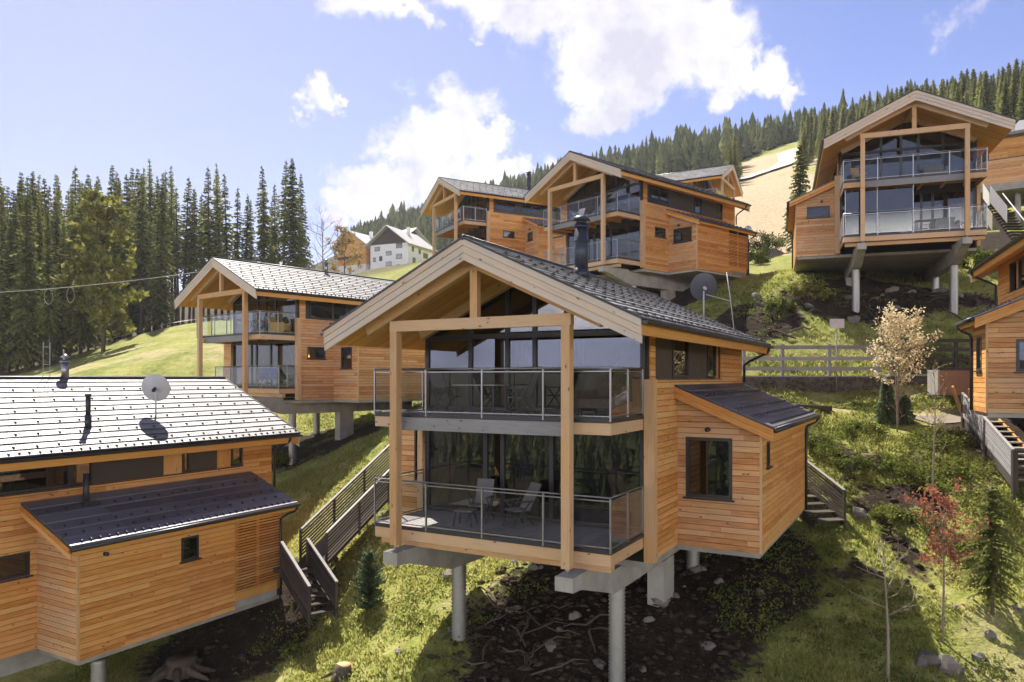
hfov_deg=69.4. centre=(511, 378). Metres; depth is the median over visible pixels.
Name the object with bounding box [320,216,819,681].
chalet
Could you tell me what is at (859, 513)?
stone
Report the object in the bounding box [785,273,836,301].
shrub
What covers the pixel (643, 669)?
stone
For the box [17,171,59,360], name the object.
spruce
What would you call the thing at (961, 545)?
shrub
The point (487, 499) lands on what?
garden chair
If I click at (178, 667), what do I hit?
tree stump
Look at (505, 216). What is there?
chalet
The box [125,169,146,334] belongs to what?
spruce
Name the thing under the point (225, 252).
spruce
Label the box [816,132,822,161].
hill conifer
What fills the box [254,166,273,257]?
spruce
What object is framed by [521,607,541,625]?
dead branch
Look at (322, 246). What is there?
bare tree
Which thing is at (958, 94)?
hill conifer
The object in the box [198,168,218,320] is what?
spruce
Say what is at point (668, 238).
chalet
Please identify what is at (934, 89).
hill conifer
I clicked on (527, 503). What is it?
garden chair
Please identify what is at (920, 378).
retaining wall
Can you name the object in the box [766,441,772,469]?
window
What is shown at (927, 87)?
hill conifer
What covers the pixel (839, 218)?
chalet
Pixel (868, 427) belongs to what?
shrub
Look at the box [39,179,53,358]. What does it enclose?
spruce
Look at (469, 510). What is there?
footstool
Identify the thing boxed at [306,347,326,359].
window
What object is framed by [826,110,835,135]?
hill conifer
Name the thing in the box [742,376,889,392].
retaining wall
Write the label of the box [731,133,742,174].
hill conifer
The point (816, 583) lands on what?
undergrowth
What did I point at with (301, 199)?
spruce
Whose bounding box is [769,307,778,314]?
stone
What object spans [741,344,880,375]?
rail fence
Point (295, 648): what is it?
shrub
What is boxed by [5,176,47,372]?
spruce
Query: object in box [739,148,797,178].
path
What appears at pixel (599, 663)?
stone
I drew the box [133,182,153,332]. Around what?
spruce
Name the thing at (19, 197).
spruce
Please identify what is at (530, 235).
window
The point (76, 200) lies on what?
spruce
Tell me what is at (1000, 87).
hill conifer
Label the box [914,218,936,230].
garden table
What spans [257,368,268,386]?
garden chair
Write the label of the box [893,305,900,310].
stone
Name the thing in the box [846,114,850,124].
hill conifer
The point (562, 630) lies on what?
dead branch
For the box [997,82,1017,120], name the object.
hill conifer
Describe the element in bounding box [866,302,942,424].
flowering tree
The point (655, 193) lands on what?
window
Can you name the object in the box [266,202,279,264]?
spruce
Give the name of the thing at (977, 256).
shrub
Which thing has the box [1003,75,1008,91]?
hill conifer
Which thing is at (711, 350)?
window
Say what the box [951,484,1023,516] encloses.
shrub
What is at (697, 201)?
window
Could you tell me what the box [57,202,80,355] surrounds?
spruce
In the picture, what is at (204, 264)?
spruce
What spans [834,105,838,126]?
hill conifer
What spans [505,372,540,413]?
garden chair
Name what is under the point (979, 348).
window
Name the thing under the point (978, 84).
hill conifer
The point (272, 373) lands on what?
garden chair
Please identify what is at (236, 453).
window
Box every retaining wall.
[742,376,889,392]
[884,374,926,384]
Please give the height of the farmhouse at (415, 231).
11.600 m
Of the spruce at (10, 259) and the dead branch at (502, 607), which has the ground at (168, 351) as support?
the spruce at (10, 259)
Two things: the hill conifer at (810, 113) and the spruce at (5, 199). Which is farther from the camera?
the hill conifer at (810, 113)
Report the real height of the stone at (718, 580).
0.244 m
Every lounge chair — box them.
[267,316,290,333]
[922,164,947,174]
[934,217,959,229]
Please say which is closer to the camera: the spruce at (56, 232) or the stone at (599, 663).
the stone at (599, 663)
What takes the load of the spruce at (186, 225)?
on the ground at (168, 351)
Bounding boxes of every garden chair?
[253,316,269,330]
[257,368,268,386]
[266,368,277,386]
[428,373,462,411]
[466,478,495,523]
[502,482,542,528]
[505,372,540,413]
[572,208,584,217]
[849,168,866,178]
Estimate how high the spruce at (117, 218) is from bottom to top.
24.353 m
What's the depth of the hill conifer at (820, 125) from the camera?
172.39 m
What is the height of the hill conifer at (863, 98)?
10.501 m
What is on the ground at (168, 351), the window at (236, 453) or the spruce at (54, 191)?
the spruce at (54, 191)
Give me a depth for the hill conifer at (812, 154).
151.51 m
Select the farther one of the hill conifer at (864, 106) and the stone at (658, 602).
the hill conifer at (864, 106)
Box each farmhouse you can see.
[334,230,372,273]
[403,228,431,245]
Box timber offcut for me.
[950,386,960,413]
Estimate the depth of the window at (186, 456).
26.00 m
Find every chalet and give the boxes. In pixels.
[0,354,301,681]
[174,256,424,464]
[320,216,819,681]
[420,171,566,261]
[524,150,757,300]
[658,164,742,198]
[786,88,1018,315]
[955,232,1023,417]
[978,120,1023,222]
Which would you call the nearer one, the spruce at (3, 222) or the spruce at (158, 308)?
the spruce at (3, 222)
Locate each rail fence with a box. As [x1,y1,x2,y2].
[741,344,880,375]
[892,339,973,373]
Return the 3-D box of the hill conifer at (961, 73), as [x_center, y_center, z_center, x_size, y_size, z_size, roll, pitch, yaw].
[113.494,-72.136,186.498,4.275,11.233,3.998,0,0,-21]
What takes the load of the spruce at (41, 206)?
on the ground at (168, 351)
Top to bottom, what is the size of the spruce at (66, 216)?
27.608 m
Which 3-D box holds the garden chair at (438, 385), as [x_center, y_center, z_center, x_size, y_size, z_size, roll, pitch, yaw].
[-1.807,0.376,20.034,0.825,1.095,0.590,0,0,39]
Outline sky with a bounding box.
[0,0,1023,291]
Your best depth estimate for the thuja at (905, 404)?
32.28 m
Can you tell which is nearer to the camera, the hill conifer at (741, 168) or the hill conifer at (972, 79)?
the hill conifer at (972, 79)
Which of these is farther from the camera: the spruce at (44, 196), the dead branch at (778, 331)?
the spruce at (44, 196)
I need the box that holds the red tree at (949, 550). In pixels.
[897,477,988,641]
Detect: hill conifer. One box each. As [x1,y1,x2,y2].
[724,144,729,164]
[727,142,735,168]
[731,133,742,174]
[733,150,740,181]
[737,148,742,176]
[795,126,811,166]
[797,116,804,145]
[803,114,813,149]
[806,123,812,158]
[807,134,814,162]
[808,108,813,127]
[808,124,816,158]
[810,116,814,133]
[812,117,817,146]
[814,115,823,151]
[814,128,820,157]
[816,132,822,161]
[817,114,828,158]
[824,113,829,132]
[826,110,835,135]
[828,105,837,128]
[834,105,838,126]
[837,108,846,129]
[839,98,845,124]
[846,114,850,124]
[851,104,857,121]
[858,108,863,118]
[859,94,866,114]
[863,101,866,115]
[865,96,872,115]
[866,91,874,111]
[874,90,879,109]
[881,96,886,106]
[887,92,894,103]
[897,86,904,97]
[925,78,928,91]
[932,85,936,94]
[937,81,946,97]
[949,83,952,98]
[950,78,959,99]
[953,83,963,101]
[958,70,963,85]
[959,73,968,94]
[960,76,967,98]
[963,90,969,104]
[964,68,969,90]
[967,69,978,104]
[970,76,977,105]
[972,71,983,104]
[976,84,985,107]
[978,71,996,111]
[981,96,986,109]
[990,75,994,102]
[992,73,997,100]
[994,66,1004,112]
[995,68,999,91]
[995,81,1002,112]
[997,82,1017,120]
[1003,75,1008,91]
[1006,63,1012,79]
[1009,70,1020,100]
[1009,84,1022,116]
[1010,58,1022,90]
[1015,82,1023,119]
[1017,77,1023,114]
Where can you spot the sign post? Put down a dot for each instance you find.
(836, 323)
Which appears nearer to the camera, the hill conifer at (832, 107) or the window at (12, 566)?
the window at (12, 566)
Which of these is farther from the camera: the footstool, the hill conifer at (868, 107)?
the hill conifer at (868, 107)
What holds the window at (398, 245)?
in the guesthouse
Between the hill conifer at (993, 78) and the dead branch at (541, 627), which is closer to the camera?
the dead branch at (541, 627)
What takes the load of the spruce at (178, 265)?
on the ground at (168, 351)
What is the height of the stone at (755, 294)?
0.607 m
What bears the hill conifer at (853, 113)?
on the ground at (168, 351)
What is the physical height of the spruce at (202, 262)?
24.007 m
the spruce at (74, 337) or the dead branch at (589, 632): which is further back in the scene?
the spruce at (74, 337)
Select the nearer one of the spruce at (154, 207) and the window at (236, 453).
the window at (236, 453)
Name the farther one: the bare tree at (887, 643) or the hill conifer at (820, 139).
the hill conifer at (820, 139)
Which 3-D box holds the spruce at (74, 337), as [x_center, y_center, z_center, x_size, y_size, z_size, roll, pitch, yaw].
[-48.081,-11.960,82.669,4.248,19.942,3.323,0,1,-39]
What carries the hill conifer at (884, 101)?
on the ground at (168, 351)
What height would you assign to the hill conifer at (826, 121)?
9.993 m
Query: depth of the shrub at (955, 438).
29.41 m
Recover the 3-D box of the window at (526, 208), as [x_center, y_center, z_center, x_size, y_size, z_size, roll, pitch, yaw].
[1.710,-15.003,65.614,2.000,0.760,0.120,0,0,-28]
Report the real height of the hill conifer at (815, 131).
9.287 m
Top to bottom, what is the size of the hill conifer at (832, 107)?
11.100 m
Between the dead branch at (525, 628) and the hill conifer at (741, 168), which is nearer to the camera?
the dead branch at (525, 628)
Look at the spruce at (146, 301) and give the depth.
99.54 m
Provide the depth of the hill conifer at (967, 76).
172.09 m
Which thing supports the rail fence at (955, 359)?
on the ground at (168, 351)
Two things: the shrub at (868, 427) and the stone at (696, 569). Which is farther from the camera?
the shrub at (868, 427)
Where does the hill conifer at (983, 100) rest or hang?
on the ground at (168, 351)
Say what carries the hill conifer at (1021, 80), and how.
on the ground at (168, 351)
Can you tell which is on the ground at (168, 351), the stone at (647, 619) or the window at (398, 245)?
the stone at (647, 619)
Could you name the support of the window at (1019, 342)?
in the chalet at (997, 362)
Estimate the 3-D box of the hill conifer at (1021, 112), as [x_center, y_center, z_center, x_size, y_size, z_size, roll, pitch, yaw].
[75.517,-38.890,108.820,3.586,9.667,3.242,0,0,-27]
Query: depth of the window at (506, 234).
64.50 m
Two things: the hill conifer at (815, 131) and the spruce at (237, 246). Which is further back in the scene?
the hill conifer at (815, 131)
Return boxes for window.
[0,465,70,494]
[0,551,33,583]
[71,463,92,485]
[179,535,201,563]
[182,453,189,471]
[231,448,242,465]
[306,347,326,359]
[309,301,332,319]
[333,303,346,319]
[341,347,352,368]
[396,243,401,247]
[396,254,401,258]
[412,430,416,480]
[496,200,515,210]
[502,230,515,238]
[521,203,540,213]
[527,231,532,241]
[650,186,668,202]
[654,226,666,238]
[672,226,691,244]
[672,340,688,377]
[683,437,734,501]
[694,197,701,214]
[707,345,716,377]
[718,203,721,218]
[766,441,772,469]
[806,205,830,218]
[973,336,982,371]
[1014,339,1023,372]
[1018,256,1023,287]
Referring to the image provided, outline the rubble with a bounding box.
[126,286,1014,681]
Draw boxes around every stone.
[395,648,401,654]
[441,569,451,579]
[510,605,520,609]
[512,560,518,565]
[528,564,537,569]
[545,640,555,651]
[569,611,581,619]
[592,658,605,669]
[639,666,645,672]
[643,616,654,622]
[645,594,669,606]
[673,592,679,597]
[689,565,701,572]
[700,641,715,650]
[714,578,722,583]
[750,292,761,300]
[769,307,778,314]
[804,303,813,307]
[847,315,859,323]
[851,506,867,520]
[885,286,898,292]
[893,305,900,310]
[915,649,940,667]
[935,288,947,292]
[938,653,964,676]
[971,652,985,663]
[983,629,996,638]
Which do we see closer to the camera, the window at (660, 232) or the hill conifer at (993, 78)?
the window at (660, 232)
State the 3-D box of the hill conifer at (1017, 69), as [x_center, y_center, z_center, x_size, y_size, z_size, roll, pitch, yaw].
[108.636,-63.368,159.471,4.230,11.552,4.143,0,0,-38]
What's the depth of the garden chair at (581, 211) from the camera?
50.30 m
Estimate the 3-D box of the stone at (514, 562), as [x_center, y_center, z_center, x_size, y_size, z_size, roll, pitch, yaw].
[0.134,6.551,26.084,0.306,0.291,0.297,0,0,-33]
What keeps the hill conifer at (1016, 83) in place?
on the ground at (168, 351)
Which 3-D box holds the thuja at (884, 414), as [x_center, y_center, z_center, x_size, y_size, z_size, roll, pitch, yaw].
[16.554,1.427,32.695,1.050,3.201,1.041,0,0,0]
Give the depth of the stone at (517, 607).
22.84 m
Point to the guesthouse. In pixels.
(387, 245)
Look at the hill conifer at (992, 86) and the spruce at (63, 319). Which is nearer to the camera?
the spruce at (63, 319)
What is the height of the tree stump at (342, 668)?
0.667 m
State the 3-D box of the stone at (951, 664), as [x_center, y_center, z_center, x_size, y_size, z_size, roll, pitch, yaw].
[11.795,7.740,20.015,0.576,0.676,0.756,0,0,0]
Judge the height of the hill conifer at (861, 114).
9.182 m
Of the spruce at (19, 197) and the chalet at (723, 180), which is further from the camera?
the spruce at (19, 197)
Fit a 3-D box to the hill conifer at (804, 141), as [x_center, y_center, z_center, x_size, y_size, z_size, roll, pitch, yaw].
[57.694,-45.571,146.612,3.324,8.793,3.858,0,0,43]
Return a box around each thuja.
[874,375,895,424]
[892,390,916,424]
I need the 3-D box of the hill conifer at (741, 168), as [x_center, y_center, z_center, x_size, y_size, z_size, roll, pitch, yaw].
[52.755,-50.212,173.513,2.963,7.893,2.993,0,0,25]
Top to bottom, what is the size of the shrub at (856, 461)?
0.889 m
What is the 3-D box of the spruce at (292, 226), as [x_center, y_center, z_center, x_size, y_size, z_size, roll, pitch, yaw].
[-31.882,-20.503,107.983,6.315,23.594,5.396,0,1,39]
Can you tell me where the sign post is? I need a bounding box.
[830,319,843,392]
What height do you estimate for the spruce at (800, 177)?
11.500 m
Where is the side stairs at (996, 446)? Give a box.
[961,392,1023,506]
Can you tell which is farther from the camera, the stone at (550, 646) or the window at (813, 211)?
the window at (813, 211)
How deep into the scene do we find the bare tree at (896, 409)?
31.50 m
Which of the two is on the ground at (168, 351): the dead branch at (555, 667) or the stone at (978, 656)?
the stone at (978, 656)
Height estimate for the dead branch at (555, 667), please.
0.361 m
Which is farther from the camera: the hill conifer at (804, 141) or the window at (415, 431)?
the hill conifer at (804, 141)
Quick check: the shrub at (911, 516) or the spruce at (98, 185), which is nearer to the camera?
the shrub at (911, 516)
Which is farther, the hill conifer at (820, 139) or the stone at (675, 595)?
the hill conifer at (820, 139)
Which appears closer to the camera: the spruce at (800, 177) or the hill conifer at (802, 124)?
the spruce at (800, 177)
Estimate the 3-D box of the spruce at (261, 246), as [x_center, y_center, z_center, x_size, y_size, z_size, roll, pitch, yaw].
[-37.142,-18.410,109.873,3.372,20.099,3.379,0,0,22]
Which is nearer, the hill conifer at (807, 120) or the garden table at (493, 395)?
the garden table at (493, 395)
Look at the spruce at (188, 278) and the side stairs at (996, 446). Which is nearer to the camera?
the side stairs at (996, 446)
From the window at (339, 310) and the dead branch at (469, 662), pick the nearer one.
the dead branch at (469, 662)
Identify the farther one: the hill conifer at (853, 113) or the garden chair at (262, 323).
the hill conifer at (853, 113)
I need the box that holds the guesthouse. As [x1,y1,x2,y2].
[364,225,437,268]
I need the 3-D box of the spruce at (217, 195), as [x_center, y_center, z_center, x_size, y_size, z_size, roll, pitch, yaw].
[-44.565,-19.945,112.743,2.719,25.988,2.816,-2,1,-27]
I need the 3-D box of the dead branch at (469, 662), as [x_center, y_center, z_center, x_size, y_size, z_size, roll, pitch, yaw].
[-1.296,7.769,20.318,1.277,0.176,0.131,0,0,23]
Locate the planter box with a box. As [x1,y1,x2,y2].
[927,370,973,394]
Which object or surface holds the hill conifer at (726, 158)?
on the ground at (168, 351)
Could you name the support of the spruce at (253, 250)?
on the ground at (168, 351)
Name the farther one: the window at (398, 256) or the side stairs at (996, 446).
the window at (398, 256)
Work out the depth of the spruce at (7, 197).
133.95 m
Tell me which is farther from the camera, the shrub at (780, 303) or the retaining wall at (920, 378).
the shrub at (780, 303)
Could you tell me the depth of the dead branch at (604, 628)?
20.85 m
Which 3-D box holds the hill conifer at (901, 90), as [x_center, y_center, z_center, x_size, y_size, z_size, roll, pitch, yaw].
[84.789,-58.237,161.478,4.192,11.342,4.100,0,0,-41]
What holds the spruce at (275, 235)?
on the ground at (168, 351)
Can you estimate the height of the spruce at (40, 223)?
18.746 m
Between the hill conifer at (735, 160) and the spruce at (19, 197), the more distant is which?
the hill conifer at (735, 160)
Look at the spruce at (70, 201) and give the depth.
98.93 m
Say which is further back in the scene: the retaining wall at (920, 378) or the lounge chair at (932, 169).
the lounge chair at (932, 169)
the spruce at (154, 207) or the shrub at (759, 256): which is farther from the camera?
the spruce at (154, 207)
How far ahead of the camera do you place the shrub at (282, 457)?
41.65 m
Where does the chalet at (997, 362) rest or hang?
on the ground at (168, 351)
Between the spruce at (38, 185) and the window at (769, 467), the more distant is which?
the spruce at (38, 185)
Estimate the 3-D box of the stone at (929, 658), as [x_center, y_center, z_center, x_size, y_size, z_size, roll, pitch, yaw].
[11.368,7.666,20.265,0.766,0.476,0.658,0,0,25]
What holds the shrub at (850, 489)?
on the ground at (168, 351)
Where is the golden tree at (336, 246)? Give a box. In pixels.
[324,224,366,273]
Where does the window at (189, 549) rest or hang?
in the chalet at (135, 511)
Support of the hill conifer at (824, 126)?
on the ground at (168, 351)
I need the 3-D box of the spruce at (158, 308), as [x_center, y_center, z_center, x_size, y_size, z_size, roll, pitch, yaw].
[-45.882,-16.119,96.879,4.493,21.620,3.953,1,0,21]
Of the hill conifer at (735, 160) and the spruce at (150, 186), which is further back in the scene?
the hill conifer at (735, 160)
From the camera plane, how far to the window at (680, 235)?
48.39 m
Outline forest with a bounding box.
[350,79,948,252]
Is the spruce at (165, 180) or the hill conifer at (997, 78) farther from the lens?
the hill conifer at (997, 78)
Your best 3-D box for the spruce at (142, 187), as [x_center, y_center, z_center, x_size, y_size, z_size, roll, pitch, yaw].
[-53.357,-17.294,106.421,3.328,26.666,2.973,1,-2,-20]
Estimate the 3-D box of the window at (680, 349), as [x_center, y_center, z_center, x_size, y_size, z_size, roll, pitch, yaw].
[4.727,-0.576,20.902,0.120,1.120,1.550,0,0,29]
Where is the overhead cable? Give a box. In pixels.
[7,272,195,302]
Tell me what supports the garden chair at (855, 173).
on the chalet at (839, 218)
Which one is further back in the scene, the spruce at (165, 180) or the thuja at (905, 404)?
the spruce at (165, 180)
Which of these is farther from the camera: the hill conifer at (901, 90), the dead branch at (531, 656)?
the hill conifer at (901, 90)
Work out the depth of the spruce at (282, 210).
111.97 m
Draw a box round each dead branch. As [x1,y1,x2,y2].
[437,659,463,680]
[445,656,486,665]
[479,641,489,660]
[482,588,496,603]
[484,609,509,625]
[491,606,514,609]
[503,647,523,652]
[510,625,525,646]
[516,621,567,634]
[520,615,528,641]
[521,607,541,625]
[528,635,569,654]
[528,647,534,665]
[531,658,586,674]
[545,626,579,634]
[546,602,573,608]
[562,613,607,627]
[588,628,595,652]
[590,622,630,629]
[758,329,795,338]
[787,326,815,332]
[943,306,962,319]
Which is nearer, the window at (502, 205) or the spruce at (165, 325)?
the window at (502, 205)
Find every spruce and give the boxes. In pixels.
[0,186,8,236]
[0,187,11,370]
[0,204,32,370]
[0,207,11,365]
[0,213,23,372]
[0,268,11,361]
[3,190,21,297]
[4,172,30,324]
[4,186,12,214]
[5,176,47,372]
[14,181,25,218]
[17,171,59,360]
[28,175,43,249]
[28,200,48,364]
[28,201,58,361]
[33,211,62,366]
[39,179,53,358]
[44,186,54,233]
[46,197,73,355]
[48,188,65,356]
[49,175,66,354]
[51,217,77,356]
[52,176,65,356]
[54,189,70,353]
[56,193,76,352]
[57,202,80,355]
[59,181,100,353]
[63,167,79,351]
[73,181,84,348]
[74,252,100,350]
[83,174,103,347]
[93,182,104,340]
[94,176,103,230]
[96,229,116,342]
[99,171,130,341]
[102,165,115,342]
[110,174,139,337]
[110,178,124,339]
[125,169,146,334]
[127,168,146,336]
[128,174,156,333]
[132,168,148,334]
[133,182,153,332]
[137,210,156,331]
[143,159,158,330]
[143,174,176,328]
[146,175,167,329]
[156,187,174,327]
[162,170,174,327]
[166,166,183,326]
[167,188,186,324]
[169,178,181,325]
[175,178,195,323]
[179,189,199,322]
[186,189,202,322]
[195,195,206,308]
[195,203,207,321]
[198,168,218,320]
[209,171,224,320]
[210,162,224,319]
[217,174,235,319]
[229,189,244,259]
[239,195,253,260]
[246,200,257,259]
[253,187,272,263]
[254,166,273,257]
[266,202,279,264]
[267,183,280,256]
[274,161,291,262]
[275,158,312,268]
[289,174,315,269]
[782,145,810,250]
[954,480,1023,615]
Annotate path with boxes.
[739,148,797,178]
[911,414,960,423]
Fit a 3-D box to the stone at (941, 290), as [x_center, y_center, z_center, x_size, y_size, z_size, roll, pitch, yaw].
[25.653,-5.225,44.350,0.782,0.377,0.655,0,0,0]
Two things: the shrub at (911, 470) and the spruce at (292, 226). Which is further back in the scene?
the spruce at (292, 226)
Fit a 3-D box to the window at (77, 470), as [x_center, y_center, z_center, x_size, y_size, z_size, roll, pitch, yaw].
[-13.346,2.724,22.854,0.250,1.120,0.700,0,0,30]
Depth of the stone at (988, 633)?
20.89 m
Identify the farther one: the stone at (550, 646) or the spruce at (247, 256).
the spruce at (247, 256)
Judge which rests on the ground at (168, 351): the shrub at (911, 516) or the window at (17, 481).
the shrub at (911, 516)
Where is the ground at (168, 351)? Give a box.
[0,141,1023,681]
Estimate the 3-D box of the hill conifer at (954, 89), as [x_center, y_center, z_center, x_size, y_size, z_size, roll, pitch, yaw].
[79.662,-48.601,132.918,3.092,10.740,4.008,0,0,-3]
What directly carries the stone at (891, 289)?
on the ground at (168, 351)
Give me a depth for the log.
33.39 m
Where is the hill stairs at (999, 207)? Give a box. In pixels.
[983,184,1023,242]
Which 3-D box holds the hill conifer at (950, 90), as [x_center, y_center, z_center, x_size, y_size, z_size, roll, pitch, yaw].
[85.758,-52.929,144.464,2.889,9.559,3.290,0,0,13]
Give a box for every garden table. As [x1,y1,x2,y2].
[250,320,266,332]
[452,384,509,412]
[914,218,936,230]
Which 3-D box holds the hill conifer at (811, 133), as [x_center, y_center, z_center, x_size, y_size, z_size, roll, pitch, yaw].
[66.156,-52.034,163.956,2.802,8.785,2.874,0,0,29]
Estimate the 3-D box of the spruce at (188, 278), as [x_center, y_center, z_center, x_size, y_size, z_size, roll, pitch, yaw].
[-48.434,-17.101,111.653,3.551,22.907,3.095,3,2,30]
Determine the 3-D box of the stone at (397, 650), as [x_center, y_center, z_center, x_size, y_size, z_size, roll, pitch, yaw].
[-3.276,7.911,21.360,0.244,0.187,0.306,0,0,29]
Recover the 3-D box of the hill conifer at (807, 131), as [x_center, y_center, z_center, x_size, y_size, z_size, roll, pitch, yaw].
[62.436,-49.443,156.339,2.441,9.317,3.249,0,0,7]
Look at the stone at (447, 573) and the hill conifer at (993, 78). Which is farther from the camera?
the hill conifer at (993, 78)
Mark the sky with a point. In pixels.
(372, 102)
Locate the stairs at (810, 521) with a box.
[800,461,845,528]
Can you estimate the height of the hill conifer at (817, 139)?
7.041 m
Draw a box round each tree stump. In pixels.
[146,653,216,681]
[320,661,351,681]
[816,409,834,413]
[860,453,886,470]
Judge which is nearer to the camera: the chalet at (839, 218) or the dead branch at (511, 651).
the dead branch at (511, 651)
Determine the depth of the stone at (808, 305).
42.33 m
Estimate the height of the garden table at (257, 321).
0.750 m
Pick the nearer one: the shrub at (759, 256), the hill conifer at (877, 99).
the shrub at (759, 256)
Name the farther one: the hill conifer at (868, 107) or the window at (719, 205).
the hill conifer at (868, 107)
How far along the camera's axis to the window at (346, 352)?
42.11 m
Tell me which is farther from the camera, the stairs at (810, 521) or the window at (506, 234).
the window at (506, 234)
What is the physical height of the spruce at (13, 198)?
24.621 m
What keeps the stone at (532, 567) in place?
on the ground at (168, 351)
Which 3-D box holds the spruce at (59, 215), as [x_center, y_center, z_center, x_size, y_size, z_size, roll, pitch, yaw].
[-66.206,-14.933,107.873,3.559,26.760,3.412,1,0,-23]
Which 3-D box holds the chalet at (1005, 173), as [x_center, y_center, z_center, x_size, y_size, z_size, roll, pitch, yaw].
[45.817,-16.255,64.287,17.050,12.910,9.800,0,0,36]
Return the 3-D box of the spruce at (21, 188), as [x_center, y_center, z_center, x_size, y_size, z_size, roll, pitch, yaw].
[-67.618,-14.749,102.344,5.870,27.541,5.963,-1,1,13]
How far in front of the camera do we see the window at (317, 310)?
42.22 m
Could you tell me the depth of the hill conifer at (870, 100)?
189.27 m
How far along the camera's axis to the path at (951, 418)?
32.45 m
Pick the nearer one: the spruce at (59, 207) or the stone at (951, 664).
the stone at (951, 664)
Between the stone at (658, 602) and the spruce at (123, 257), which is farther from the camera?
the spruce at (123, 257)
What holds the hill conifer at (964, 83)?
on the ground at (168, 351)
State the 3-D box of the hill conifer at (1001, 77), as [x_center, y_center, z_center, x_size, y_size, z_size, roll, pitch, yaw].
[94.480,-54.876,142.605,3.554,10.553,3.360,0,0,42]
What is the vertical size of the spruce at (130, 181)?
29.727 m
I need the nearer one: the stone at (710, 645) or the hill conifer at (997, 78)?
the stone at (710, 645)
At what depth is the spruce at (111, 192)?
113.62 m
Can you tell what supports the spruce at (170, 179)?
on the ground at (168, 351)
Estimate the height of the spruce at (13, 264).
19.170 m
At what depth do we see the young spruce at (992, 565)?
21.49 m
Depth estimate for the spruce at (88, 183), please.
100.10 m
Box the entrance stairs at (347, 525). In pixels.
[273,444,389,624]
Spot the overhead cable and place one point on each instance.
(93, 284)
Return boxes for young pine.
[352,546,386,610]
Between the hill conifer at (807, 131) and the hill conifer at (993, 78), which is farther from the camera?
the hill conifer at (993, 78)
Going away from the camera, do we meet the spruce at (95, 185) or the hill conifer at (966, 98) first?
the spruce at (95, 185)
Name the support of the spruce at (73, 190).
on the ground at (168, 351)
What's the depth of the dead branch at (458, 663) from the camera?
20.16 m
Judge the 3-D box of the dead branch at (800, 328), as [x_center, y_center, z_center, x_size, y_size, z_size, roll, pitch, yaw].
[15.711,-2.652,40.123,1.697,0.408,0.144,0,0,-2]
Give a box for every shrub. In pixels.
[271,451,290,466]
[277,640,310,658]
[749,230,790,255]
[749,249,770,263]
[762,293,797,314]
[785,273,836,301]
[808,428,848,459]
[819,481,863,498]
[829,417,892,435]
[831,452,878,471]
[867,503,906,521]
[870,456,943,480]
[875,451,917,467]
[894,506,950,531]
[900,417,976,450]
[909,472,962,497]
[924,529,985,557]
[928,452,1000,482]
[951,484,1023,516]
[958,247,997,269]
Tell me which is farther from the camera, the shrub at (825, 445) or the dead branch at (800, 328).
the dead branch at (800, 328)
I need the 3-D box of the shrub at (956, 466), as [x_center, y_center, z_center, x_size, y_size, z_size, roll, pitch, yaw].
[16.754,3.309,27.335,2.436,1.093,2.313,0,0,28]
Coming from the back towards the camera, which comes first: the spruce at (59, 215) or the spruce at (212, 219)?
the spruce at (212, 219)
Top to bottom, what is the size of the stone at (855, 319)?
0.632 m
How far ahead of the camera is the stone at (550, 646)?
20.37 m
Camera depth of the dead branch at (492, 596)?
23.53 m
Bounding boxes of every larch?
[50,187,149,352]
[264,245,283,264]
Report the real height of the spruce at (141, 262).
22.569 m
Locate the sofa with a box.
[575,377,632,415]
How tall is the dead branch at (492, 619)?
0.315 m
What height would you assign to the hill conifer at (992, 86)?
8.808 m
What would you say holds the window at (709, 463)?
in the chalet at (698, 448)
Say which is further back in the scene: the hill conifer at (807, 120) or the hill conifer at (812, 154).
the hill conifer at (807, 120)
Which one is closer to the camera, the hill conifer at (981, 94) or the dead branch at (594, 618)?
the dead branch at (594, 618)
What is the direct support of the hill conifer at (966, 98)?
on the ground at (168, 351)
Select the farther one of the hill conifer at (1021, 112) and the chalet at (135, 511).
the hill conifer at (1021, 112)
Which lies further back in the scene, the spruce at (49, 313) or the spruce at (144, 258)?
the spruce at (144, 258)
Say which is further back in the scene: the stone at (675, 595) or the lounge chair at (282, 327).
the lounge chair at (282, 327)
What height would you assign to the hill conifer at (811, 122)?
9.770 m
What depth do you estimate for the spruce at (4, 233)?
100.17 m
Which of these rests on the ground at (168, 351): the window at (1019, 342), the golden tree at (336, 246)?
the golden tree at (336, 246)
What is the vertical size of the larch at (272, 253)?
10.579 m
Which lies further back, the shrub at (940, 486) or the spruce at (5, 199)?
the spruce at (5, 199)
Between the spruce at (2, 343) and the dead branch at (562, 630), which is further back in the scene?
the spruce at (2, 343)
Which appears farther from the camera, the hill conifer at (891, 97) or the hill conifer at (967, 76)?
the hill conifer at (967, 76)
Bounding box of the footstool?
[453,508,477,527]
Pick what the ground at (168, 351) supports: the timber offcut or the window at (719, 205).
the timber offcut
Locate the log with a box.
[792,403,831,410]
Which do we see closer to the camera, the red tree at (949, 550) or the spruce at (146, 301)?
the red tree at (949, 550)
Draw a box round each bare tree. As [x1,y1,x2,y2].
[304,205,354,270]
[840,539,939,681]
[879,351,913,431]
[914,361,959,503]
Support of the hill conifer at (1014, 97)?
on the ground at (168, 351)
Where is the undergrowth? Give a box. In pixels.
[232,273,1023,681]

